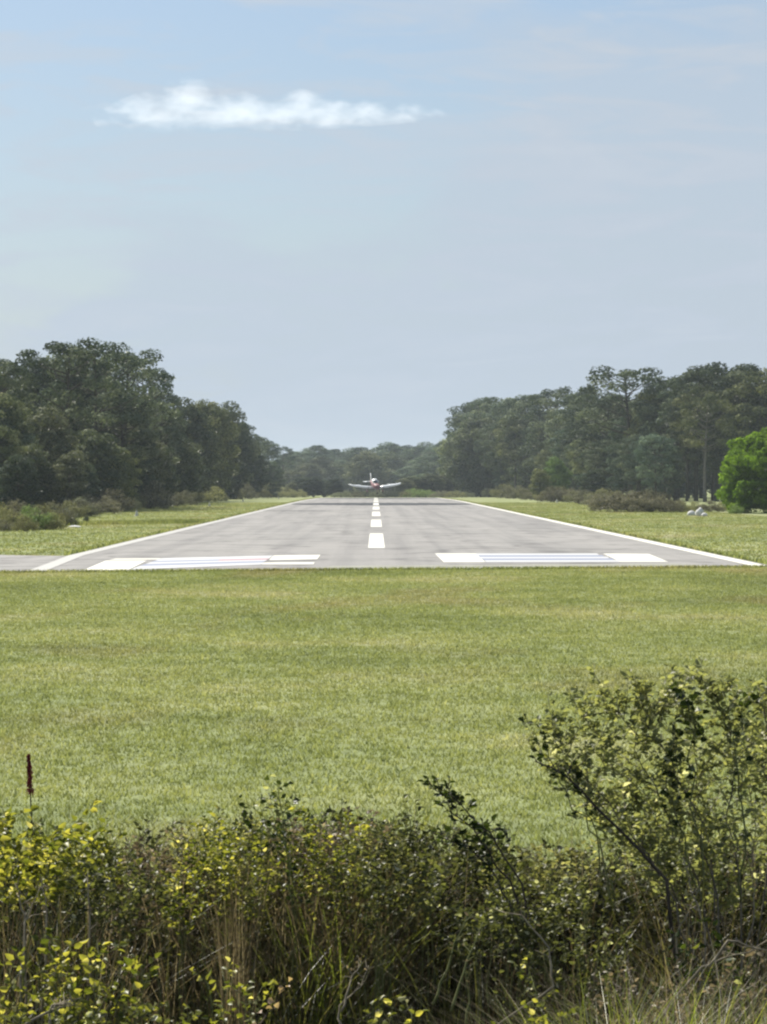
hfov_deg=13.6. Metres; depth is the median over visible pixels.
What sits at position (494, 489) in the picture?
verge shrub
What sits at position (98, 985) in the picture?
weed
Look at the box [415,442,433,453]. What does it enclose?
leafy tree
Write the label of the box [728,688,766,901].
branch
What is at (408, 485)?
leafy tree
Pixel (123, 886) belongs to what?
bramble bush
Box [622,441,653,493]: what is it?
pine tree
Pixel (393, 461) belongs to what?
leafy tree
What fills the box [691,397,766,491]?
leafy tree
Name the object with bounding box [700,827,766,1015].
bramble bush
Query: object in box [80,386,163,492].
pine tree
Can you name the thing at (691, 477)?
pine tree
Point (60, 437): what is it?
leafy tree
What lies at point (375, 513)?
line dash
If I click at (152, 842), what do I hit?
bramble bush
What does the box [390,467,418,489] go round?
leafy tree
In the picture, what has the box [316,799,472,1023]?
bramble bush
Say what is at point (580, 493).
verge shrub
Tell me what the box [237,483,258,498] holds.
verge shrub
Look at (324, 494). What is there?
leafy tree
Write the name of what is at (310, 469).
leafy tree
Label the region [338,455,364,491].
pine tree
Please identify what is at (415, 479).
leafy tree
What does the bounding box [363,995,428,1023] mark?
weed
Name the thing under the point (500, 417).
pine tree
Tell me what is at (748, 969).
weed
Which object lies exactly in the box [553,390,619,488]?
pine tree
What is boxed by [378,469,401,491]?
leafy tree
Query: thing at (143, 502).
verge shrub
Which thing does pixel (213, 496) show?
verge shrub
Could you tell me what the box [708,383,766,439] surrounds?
pine tree
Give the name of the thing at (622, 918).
bramble bush
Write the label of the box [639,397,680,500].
pine tree
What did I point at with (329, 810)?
bramble bush
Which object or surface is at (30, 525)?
verge shrub
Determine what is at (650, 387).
pine tree
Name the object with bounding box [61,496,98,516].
verge shrub
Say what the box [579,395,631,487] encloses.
pine tree
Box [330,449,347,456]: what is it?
pine tree
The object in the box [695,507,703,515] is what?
white stone
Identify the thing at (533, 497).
verge shrub
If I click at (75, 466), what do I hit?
leafy tree
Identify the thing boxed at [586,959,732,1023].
weed
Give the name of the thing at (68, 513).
verge shrub
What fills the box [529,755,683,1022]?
bare stem
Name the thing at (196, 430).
leafy tree
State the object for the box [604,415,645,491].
pine tree
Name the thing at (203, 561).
threshold stripe
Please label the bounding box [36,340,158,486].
pine tree
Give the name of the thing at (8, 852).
weed bush
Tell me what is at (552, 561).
threshold stripe
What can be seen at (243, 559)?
threshold stripe
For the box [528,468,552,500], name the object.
leafy tree
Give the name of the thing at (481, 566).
concrete strip
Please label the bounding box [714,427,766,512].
bright green tree
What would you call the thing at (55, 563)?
edge line
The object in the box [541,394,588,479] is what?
pine tree
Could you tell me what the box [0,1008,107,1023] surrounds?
weed
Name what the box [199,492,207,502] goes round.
verge shrub
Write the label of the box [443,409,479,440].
pine tree
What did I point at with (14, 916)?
bramble bush
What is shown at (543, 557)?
threshold stripe
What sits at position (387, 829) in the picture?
weed bush
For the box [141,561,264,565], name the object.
threshold stripe
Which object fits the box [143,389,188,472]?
pine tree
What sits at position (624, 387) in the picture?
pine tree
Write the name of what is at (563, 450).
pine tree
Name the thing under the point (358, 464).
leafy tree
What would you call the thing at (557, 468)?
leafy tree
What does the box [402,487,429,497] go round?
verge shrub
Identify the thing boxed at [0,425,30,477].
pine tree
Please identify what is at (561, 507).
grass
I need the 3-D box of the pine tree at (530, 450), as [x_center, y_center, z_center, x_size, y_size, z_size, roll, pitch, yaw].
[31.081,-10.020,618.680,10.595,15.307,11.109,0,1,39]
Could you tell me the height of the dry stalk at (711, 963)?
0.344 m
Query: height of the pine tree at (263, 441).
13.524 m
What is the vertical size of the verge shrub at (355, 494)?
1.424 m
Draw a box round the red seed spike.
[26,753,36,1023]
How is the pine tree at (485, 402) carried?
on the ground at (350, 738)
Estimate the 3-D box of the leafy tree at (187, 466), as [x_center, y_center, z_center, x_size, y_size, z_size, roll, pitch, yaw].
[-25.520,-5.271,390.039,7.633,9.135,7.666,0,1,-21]
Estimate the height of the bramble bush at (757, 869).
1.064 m
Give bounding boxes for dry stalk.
[14,873,96,1023]
[24,993,80,1023]
[337,955,370,1023]
[432,894,482,1023]
[493,903,554,1023]
[656,940,766,1022]
[672,855,764,1021]
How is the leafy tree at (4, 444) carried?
on the ground at (350, 738)
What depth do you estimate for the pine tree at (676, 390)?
453.55 m
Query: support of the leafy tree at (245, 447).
on the ground at (350, 738)
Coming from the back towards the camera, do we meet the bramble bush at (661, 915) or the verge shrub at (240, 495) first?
the verge shrub at (240, 495)
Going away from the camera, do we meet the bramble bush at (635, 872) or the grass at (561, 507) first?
the bramble bush at (635, 872)
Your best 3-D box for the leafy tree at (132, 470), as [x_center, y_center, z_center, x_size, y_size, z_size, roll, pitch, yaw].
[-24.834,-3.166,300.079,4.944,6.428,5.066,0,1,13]
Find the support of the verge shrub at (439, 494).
on the ground at (350, 738)
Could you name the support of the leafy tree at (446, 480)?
on the ground at (350, 738)
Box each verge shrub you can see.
[0,502,18,518]
[0,506,27,530]
[0,518,13,531]
[2,498,41,523]
[10,515,39,531]
[19,504,58,529]
[31,502,66,528]
[40,513,65,529]
[46,500,77,525]
[56,492,123,513]
[56,500,90,517]
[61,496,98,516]
[64,506,79,524]
[71,496,101,516]
[84,489,126,511]
[95,488,137,511]
[128,482,177,508]
[132,492,148,508]
[171,489,200,505]
[188,491,203,501]
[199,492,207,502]
[200,483,228,501]
[235,490,245,498]
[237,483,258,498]
[246,485,272,497]
[252,488,269,497]
[263,491,287,497]
[278,489,308,497]
[330,490,351,497]
[348,492,363,496]
[368,491,386,497]
[378,492,396,497]
[388,490,403,496]
[398,489,424,497]
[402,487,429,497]
[410,489,436,497]
[429,490,449,497]
[443,491,467,497]
[452,489,474,497]
[480,488,492,496]
[489,486,503,497]
[490,483,519,497]
[499,484,533,498]
[508,491,518,498]
[515,488,532,497]
[520,493,533,499]
[532,491,545,500]
[535,485,566,501]
[542,486,571,501]
[546,485,585,501]
[562,490,578,501]
[572,490,590,502]
[573,495,587,503]
[580,494,593,504]
[583,488,608,504]
[584,490,643,510]
[588,487,671,511]
[590,488,612,499]
[615,490,685,511]
[643,497,685,511]
[673,501,693,511]
[690,501,698,511]
[697,500,724,511]
[717,502,727,511]
[727,504,744,513]
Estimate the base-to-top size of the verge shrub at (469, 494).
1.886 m
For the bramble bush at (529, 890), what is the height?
0.957 m
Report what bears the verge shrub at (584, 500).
on the ground at (350, 738)
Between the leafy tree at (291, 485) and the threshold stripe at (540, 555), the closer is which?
the threshold stripe at (540, 555)
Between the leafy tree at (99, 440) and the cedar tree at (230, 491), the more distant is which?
the cedar tree at (230, 491)
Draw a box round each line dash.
[368,533,384,547]
[371,520,381,526]
[372,512,379,515]
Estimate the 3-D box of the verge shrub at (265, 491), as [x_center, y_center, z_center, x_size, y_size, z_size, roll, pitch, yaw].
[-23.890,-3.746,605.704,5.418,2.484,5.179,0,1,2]
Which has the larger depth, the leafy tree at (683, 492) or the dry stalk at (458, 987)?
the leafy tree at (683, 492)
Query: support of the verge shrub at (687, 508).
on the ground at (350, 738)
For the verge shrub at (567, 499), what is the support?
on the ground at (350, 738)
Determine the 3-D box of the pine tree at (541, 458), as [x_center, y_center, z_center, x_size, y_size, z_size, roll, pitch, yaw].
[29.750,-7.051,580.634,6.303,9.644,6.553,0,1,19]
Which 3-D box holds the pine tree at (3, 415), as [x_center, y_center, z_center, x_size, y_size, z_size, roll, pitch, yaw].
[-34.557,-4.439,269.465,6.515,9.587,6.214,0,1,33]
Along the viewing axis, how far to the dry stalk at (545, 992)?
12.06 m
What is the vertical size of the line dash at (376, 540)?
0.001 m
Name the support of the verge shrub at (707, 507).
on the ground at (350, 738)
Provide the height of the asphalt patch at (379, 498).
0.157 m
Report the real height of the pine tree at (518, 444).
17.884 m
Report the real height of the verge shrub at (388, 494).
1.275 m
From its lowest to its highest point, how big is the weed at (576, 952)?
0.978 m
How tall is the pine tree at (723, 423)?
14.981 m
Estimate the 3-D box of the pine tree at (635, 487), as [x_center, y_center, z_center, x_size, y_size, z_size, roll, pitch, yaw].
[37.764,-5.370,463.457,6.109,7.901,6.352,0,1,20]
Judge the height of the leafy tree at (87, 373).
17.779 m
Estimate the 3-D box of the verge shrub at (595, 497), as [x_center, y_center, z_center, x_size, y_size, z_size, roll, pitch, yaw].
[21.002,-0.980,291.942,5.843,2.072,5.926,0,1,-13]
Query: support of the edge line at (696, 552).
on the runway
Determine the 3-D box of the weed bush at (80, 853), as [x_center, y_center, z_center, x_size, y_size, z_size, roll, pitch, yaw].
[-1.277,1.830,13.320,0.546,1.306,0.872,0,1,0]
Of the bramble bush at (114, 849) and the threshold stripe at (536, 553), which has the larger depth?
the threshold stripe at (536, 553)
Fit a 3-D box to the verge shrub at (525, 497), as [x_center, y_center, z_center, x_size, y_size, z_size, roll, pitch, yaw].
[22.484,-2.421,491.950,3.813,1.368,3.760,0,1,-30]
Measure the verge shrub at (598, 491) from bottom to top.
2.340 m
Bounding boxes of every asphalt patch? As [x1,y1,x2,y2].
[293,503,468,504]
[318,498,440,498]
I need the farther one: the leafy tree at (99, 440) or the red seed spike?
the leafy tree at (99, 440)
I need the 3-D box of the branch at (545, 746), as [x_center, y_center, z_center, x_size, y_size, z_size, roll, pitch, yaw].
[0.750,1.201,12.967,0.422,0.819,0.157,0,1,14]
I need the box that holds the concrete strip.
[65,564,733,570]
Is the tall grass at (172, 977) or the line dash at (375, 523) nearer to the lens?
the tall grass at (172, 977)
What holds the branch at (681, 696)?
attached to the tall shrub at (646, 722)
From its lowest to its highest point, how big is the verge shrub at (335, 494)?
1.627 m
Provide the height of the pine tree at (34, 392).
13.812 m
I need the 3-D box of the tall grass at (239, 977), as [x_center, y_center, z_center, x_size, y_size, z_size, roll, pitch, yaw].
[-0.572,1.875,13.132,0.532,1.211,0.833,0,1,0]
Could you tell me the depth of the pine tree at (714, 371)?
449.26 m
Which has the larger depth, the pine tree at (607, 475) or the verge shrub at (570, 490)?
the pine tree at (607, 475)
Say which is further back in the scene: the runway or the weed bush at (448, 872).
the runway
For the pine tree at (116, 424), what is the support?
on the ground at (350, 738)
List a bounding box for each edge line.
[31,498,317,570]
[442,498,762,565]
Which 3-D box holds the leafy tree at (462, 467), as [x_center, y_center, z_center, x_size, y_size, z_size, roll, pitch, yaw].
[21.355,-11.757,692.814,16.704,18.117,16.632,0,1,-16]
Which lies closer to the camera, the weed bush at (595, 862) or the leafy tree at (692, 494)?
the weed bush at (595, 862)
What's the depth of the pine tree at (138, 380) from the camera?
344.80 m
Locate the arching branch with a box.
[416,775,540,1005]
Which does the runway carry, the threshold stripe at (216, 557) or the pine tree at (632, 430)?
the threshold stripe at (216, 557)
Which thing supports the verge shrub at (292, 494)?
on the ground at (350, 738)
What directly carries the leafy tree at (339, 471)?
on the ground at (350, 738)
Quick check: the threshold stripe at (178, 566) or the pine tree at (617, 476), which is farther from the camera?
the pine tree at (617, 476)
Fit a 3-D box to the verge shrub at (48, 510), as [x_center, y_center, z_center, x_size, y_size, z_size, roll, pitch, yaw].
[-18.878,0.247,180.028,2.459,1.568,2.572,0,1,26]
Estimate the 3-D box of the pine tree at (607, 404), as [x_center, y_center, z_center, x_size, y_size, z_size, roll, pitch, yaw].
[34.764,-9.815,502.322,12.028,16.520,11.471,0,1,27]
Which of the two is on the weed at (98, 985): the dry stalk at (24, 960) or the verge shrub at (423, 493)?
the dry stalk at (24, 960)
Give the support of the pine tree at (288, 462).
on the ground at (350, 738)
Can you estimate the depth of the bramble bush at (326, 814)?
15.01 m
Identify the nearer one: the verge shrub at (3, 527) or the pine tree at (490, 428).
the verge shrub at (3, 527)
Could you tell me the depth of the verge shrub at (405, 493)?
667.89 m
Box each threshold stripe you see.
[111,558,160,559]
[131,563,261,569]
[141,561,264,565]
[147,560,265,563]
[153,559,219,561]
[155,557,269,560]
[158,556,271,559]
[218,558,268,560]
[262,562,314,563]
[476,553,597,554]
[478,555,603,556]
[480,557,607,557]
[482,558,613,559]
[485,560,619,561]
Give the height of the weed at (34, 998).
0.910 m
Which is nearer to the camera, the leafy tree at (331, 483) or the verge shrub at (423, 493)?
the verge shrub at (423, 493)
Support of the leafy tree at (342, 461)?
on the ground at (350, 738)
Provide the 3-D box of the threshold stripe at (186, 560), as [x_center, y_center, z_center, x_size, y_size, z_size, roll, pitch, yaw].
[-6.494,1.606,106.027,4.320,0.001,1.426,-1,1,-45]
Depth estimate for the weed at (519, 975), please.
11.57 m
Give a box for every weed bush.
[0,805,85,1023]
[21,798,142,1023]
[61,841,185,1023]
[98,827,198,1023]
[144,819,251,1023]
[160,805,280,1023]
[197,805,302,1023]
[237,775,318,1023]
[249,807,355,1022]
[269,794,381,1023]
[296,831,417,1023]
[298,806,396,1022]
[348,819,444,1023]
[350,794,458,1023]
[421,818,522,1022]
[430,853,547,1023]
[459,843,570,1023]
[487,855,607,1023]
[504,839,609,1023]
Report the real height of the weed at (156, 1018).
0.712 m
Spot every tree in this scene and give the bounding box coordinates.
[0,357,39,415]
[0,359,30,410]
[0,385,28,407]
[0,392,39,509]
[0,406,38,508]
[0,412,16,463]
[0,413,8,463]
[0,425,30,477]
[0,454,42,510]
[4,444,53,507]
[7,380,51,401]
[9,357,75,506]
[15,337,119,472]
[18,405,87,510]
[34,368,116,483]
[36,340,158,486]
[36,393,94,471]
[46,450,89,504]
[74,364,106,378]
[74,429,130,499]
[78,380,145,458]
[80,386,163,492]
[81,348,177,467]
[98,444,142,508]
[115,367,180,506]
[116,424,172,496]
[140,447,181,498]
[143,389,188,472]
[153,432,204,495]
[162,397,221,493]
[178,446,208,494]
[188,399,241,500]
[200,401,261,490]
[200,451,217,493]
[205,425,236,500]
[231,459,243,498]
[237,441,270,492]
[239,422,264,488]
[253,436,274,468]
[260,440,282,483]
[261,461,287,497]
[272,446,295,474]
[274,456,297,474]
[283,482,298,491]
[288,463,325,487]
[289,477,310,496]
[295,447,316,462]
[298,477,326,496]
[301,445,337,460]
[315,479,334,496]
[320,459,353,490]
[321,451,343,459]
[322,462,348,489]
[322,478,342,496]
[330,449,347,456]
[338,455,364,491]
[339,450,389,491]
[343,447,374,467]
[370,442,398,454]
[376,443,406,455]
[376,451,407,471]
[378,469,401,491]
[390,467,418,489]
[393,478,416,491]
[395,450,417,469]
[396,445,419,453]
[402,446,424,456]
[402,456,424,468]
[403,476,427,490]
[408,453,444,475]
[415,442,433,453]
[418,473,446,492]
[422,445,438,453]
[430,441,443,469]
[430,474,455,491]
[434,428,478,496]
[442,398,494,436]
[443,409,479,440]
[443,415,507,496]
[444,436,472,491]
[458,396,518,470]
[473,423,511,488]
[481,395,540,436]
[481,410,515,477]
[491,416,536,497]
[498,394,554,488]
[500,458,530,489]
[506,412,552,480]
[516,420,554,475]
[521,386,575,441]
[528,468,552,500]
[532,443,542,488]
[532,446,556,485]
[536,410,563,448]
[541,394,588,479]
[542,456,571,491]
[548,430,582,489]
[550,424,577,458]
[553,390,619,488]
[557,420,586,488]
[558,452,581,490]
[561,443,587,490]
[566,437,597,489]
[568,396,636,482]
[572,365,668,492]
[572,453,594,485]
[578,469,608,494]
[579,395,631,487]
[582,439,624,488]
[594,444,633,493]
[594,446,625,492]
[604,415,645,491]
[613,432,656,494]
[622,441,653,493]
[623,388,685,495]
[624,392,690,496]
[628,460,666,493]
[631,376,701,500]
[632,433,679,493]
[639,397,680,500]
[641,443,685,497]
[641,467,710,497]
[655,370,735,500]
[655,404,719,500]
[669,386,732,501]
[670,361,762,500]
[679,393,736,501]
[680,399,727,498]
[681,478,710,497]
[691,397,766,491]
[697,363,766,485]
[699,478,702,497]
[707,389,714,500]
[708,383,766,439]
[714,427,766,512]
[721,367,766,438]
[737,402,765,453]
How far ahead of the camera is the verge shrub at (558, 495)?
431.01 m
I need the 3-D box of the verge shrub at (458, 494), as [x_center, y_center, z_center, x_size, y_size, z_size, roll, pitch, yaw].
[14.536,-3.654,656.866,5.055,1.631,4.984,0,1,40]
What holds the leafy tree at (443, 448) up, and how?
on the ground at (350, 738)
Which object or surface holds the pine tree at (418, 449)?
on the ground at (350, 738)
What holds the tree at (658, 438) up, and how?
on the ground at (350, 738)
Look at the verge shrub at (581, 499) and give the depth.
387.77 m
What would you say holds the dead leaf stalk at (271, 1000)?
on the tall grass at (682, 1015)
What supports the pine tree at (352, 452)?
on the ground at (350, 738)
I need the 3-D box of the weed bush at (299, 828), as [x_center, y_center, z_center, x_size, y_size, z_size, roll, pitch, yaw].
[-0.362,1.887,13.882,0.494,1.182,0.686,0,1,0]
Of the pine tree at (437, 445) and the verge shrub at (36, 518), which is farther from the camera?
the pine tree at (437, 445)
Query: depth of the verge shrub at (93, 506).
244.64 m
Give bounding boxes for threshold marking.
[85,561,144,569]
[269,555,319,559]
[435,553,484,561]
[603,553,667,561]
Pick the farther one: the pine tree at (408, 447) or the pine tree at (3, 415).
the pine tree at (408, 447)
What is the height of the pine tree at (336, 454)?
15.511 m
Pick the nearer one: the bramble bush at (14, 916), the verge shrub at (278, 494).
the bramble bush at (14, 916)
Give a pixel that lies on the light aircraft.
(375, 485)
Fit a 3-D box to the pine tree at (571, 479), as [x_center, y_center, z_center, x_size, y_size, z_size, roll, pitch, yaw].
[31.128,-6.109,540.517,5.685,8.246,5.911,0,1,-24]
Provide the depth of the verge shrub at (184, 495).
358.97 m
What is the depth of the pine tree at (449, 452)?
717.86 m
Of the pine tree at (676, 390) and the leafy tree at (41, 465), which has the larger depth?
the pine tree at (676, 390)
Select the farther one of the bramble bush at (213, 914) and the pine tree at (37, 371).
the pine tree at (37, 371)
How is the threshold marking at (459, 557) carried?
on the runway
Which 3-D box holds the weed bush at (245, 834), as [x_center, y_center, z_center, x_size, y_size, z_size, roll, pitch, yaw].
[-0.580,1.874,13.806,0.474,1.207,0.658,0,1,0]
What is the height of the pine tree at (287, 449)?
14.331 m
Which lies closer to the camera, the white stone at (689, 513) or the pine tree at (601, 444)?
the white stone at (689, 513)
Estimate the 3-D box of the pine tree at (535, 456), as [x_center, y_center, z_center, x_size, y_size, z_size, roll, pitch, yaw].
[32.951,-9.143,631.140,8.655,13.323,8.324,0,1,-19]
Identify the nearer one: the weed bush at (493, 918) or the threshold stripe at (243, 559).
the weed bush at (493, 918)
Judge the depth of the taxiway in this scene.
108.23 m
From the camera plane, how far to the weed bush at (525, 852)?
13.83 m
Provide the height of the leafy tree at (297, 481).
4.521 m
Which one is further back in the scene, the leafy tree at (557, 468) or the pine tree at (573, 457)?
the pine tree at (573, 457)
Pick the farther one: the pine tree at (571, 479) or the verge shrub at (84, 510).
the pine tree at (571, 479)
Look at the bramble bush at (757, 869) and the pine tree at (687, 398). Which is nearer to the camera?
the bramble bush at (757, 869)
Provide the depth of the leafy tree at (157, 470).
334.10 m
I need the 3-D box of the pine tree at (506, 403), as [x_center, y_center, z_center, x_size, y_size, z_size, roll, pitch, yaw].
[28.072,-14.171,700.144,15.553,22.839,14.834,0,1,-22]
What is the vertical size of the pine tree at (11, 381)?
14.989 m
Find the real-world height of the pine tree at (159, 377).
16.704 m
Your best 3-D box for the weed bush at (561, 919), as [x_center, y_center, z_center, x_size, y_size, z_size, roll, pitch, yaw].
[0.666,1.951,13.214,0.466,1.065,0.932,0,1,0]
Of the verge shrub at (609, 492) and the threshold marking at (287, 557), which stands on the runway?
the threshold marking at (287, 557)
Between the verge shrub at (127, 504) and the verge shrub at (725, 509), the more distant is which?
the verge shrub at (725, 509)
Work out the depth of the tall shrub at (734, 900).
13.52 m
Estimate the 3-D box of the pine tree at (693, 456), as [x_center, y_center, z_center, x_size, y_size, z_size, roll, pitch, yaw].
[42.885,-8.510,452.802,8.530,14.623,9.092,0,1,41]
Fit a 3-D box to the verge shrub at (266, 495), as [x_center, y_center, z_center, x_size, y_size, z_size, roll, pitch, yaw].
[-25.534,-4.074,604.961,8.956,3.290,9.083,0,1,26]
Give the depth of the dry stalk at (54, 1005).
11.55 m
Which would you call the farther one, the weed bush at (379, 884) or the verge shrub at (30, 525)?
the verge shrub at (30, 525)
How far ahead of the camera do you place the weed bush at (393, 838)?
13.63 m
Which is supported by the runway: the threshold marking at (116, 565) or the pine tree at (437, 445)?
the threshold marking at (116, 565)
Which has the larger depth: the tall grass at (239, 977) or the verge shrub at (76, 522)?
the verge shrub at (76, 522)
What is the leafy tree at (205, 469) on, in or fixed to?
on the ground at (350, 738)
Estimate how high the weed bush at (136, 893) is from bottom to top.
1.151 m
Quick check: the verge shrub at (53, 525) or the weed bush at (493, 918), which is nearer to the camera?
the weed bush at (493, 918)
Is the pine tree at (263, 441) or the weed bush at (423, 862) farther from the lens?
the pine tree at (263, 441)
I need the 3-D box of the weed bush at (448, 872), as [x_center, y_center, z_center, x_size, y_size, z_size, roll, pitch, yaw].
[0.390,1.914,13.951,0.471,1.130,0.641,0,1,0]
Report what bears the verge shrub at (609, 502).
on the ground at (350, 738)
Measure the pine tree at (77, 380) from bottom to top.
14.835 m
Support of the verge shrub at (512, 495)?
on the ground at (350, 738)
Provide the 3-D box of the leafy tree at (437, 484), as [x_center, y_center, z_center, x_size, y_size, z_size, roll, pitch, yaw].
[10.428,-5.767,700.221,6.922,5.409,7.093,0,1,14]
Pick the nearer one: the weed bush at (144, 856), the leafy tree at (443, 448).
the weed bush at (144, 856)
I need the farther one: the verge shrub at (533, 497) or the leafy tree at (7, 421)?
the verge shrub at (533, 497)
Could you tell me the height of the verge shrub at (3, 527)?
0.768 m
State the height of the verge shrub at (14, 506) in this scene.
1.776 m
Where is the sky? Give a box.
[0,0,766,460]
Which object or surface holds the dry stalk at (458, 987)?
on the tall grass at (682, 1015)
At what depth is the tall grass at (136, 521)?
202.66 m
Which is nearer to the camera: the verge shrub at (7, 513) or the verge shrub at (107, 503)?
the verge shrub at (7, 513)
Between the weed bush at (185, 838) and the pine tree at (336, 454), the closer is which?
the weed bush at (185, 838)
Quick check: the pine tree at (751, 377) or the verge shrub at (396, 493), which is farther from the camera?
the verge shrub at (396, 493)
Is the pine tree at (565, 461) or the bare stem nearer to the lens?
the bare stem
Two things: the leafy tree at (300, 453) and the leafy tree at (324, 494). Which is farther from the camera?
the leafy tree at (300, 453)
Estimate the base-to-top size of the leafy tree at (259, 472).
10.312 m
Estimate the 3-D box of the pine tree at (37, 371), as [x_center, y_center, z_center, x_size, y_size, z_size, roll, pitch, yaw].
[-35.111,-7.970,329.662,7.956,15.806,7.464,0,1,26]
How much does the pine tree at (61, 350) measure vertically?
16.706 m
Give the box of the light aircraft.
[349,473,400,493]
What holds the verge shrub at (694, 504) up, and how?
on the ground at (350, 738)
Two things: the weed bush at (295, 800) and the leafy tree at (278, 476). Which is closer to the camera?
the weed bush at (295, 800)
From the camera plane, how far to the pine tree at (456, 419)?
758.30 m
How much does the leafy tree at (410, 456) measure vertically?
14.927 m
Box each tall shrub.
[522,657,766,1023]
[600,681,766,1023]
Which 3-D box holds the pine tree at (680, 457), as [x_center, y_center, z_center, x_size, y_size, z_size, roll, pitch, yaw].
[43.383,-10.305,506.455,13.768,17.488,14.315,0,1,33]
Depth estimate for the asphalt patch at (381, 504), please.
380.36 m
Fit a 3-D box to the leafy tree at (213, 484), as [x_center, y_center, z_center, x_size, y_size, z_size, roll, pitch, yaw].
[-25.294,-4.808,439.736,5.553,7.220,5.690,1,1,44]
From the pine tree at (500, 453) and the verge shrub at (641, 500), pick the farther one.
the pine tree at (500, 453)
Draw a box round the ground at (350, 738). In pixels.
[0,490,766,1023]
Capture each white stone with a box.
[687,511,695,515]
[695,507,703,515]
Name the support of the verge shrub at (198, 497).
on the ground at (350, 738)
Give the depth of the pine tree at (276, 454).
798.96 m
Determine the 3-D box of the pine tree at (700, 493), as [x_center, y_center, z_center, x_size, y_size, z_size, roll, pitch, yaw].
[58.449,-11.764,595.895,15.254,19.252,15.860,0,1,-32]
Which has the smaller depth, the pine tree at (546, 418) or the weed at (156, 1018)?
the weed at (156, 1018)
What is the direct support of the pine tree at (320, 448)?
on the ground at (350, 738)
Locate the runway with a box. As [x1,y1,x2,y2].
[6,498,765,571]
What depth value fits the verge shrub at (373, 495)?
666.58 m
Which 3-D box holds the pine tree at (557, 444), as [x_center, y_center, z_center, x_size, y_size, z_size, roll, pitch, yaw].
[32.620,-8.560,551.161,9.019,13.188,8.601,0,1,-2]
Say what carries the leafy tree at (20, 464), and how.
on the ground at (350, 738)
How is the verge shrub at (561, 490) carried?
on the ground at (350, 738)
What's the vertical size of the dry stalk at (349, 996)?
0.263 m
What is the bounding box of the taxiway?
[0,555,61,569]
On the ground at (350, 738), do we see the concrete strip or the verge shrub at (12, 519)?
the verge shrub at (12, 519)
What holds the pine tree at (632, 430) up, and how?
on the ground at (350, 738)
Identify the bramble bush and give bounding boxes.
[0,818,142,1023]
[0,831,70,1023]
[22,814,192,1022]
[101,828,249,1023]
[150,810,321,1023]
[202,798,346,1015]
[260,801,436,1013]
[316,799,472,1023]
[359,813,553,1023]
[445,849,579,1019]
[463,838,665,1023]
[542,831,723,1017]
[588,850,766,1015]
[645,820,766,1005]
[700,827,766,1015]
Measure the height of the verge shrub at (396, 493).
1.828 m
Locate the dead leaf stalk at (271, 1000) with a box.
[252,977,292,1023]
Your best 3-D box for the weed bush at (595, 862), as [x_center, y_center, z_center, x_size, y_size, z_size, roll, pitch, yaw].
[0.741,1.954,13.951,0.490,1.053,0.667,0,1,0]
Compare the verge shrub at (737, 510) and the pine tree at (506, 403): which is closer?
the verge shrub at (737, 510)
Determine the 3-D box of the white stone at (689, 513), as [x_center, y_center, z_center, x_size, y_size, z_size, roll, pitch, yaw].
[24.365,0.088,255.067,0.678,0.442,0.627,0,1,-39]
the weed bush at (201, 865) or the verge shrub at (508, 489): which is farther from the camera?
the verge shrub at (508, 489)
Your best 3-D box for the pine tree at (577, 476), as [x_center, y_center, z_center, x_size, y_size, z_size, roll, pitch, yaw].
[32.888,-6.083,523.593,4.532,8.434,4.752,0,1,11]
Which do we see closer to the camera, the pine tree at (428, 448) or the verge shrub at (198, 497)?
the verge shrub at (198, 497)
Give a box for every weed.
[0,927,88,1023]
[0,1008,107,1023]
[40,933,169,1023]
[98,1002,202,1023]
[177,957,277,1023]
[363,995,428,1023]
[490,954,583,1023]
[493,899,638,1023]
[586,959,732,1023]
[652,917,754,1023]
[675,932,766,1023]
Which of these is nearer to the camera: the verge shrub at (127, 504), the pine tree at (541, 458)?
the verge shrub at (127, 504)
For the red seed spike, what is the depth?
13.51 m
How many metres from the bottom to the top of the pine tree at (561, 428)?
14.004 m
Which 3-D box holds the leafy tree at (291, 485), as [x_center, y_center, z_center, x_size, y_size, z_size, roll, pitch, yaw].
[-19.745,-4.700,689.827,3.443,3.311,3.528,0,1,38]
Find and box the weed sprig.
[270,774,293,915]
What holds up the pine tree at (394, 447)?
on the ground at (350, 738)
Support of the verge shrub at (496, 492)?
on the ground at (350, 738)
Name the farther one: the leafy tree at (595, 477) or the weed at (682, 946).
the leafy tree at (595, 477)
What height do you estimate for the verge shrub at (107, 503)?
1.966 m
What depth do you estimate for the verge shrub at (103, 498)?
283.21 m
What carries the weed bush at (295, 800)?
on the ground at (350, 738)
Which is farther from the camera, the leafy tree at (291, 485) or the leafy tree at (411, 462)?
the leafy tree at (411, 462)
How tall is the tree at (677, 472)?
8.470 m
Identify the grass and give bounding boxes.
[0,497,766,572]
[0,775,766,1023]
[0,776,766,1023]
[68,518,205,525]
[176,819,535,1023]
[185,831,297,1023]
[273,918,766,1023]
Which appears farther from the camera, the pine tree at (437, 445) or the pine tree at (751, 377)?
the pine tree at (437, 445)
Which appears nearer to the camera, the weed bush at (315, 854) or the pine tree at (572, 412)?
the weed bush at (315, 854)

